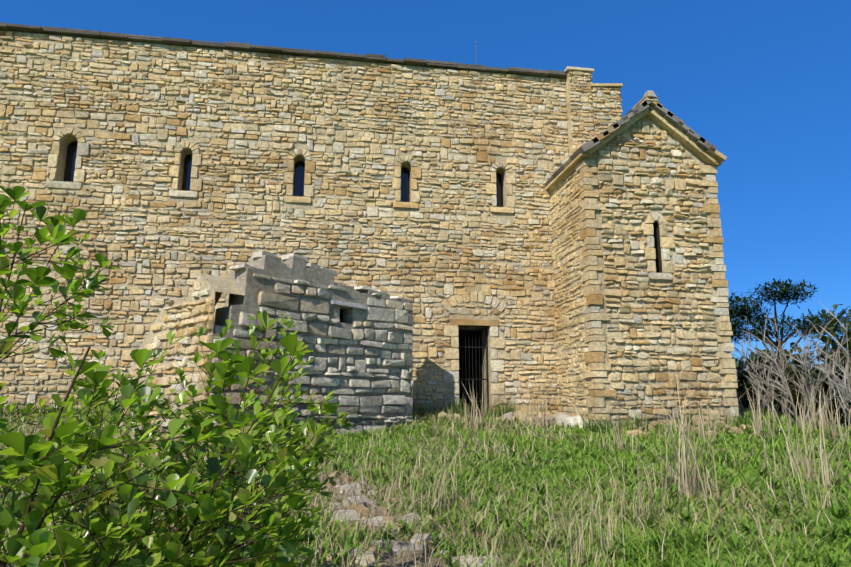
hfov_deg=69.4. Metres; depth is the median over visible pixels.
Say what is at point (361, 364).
grey ruin wall
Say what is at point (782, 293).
trees
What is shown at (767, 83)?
sky
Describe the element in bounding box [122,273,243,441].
ruin wall return
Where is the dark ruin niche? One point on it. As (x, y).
(341, 316)
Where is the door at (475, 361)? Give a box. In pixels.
[459,331,482,416]
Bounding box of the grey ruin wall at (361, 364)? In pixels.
[208,251,413,439]
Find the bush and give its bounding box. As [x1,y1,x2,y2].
[0,186,352,566]
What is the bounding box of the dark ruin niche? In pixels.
[339,309,342,322]
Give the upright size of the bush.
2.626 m
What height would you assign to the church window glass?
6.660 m
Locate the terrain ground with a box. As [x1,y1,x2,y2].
[0,419,850,566]
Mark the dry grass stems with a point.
(685, 485)
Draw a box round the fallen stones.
[115,410,752,462]
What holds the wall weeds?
on the terrain ground
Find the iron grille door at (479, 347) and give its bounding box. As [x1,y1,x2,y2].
[459,326,488,413]
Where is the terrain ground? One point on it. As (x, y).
(383, 557)
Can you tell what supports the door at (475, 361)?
attached to the church walls at (578, 296)
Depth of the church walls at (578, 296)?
15.03 m
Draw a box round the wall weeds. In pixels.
[0,394,771,432]
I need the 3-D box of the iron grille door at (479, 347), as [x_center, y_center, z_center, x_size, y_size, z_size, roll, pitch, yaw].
[1.183,2.207,15.375,0.802,2.270,0.020,2,-11,-9]
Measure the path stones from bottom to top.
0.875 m
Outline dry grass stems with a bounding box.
[0,359,850,566]
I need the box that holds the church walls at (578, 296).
[0,30,738,429]
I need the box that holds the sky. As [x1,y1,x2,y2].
[0,0,850,402]
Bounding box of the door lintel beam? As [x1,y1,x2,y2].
[450,319,498,326]
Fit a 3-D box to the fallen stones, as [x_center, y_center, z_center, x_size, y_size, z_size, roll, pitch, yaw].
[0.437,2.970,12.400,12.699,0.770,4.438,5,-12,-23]
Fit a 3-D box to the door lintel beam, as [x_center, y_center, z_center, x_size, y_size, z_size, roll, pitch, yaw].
[1.201,0.999,15.499,1.240,0.150,0.300,2,-11,-9]
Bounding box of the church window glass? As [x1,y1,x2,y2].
[63,141,502,206]
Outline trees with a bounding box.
[726,278,850,427]
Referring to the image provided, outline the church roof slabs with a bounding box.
[0,22,726,189]
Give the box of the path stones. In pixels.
[295,471,501,566]
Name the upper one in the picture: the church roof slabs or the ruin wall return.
the church roof slabs
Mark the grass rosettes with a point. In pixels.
(838, 514)
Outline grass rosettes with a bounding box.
[0,447,850,566]

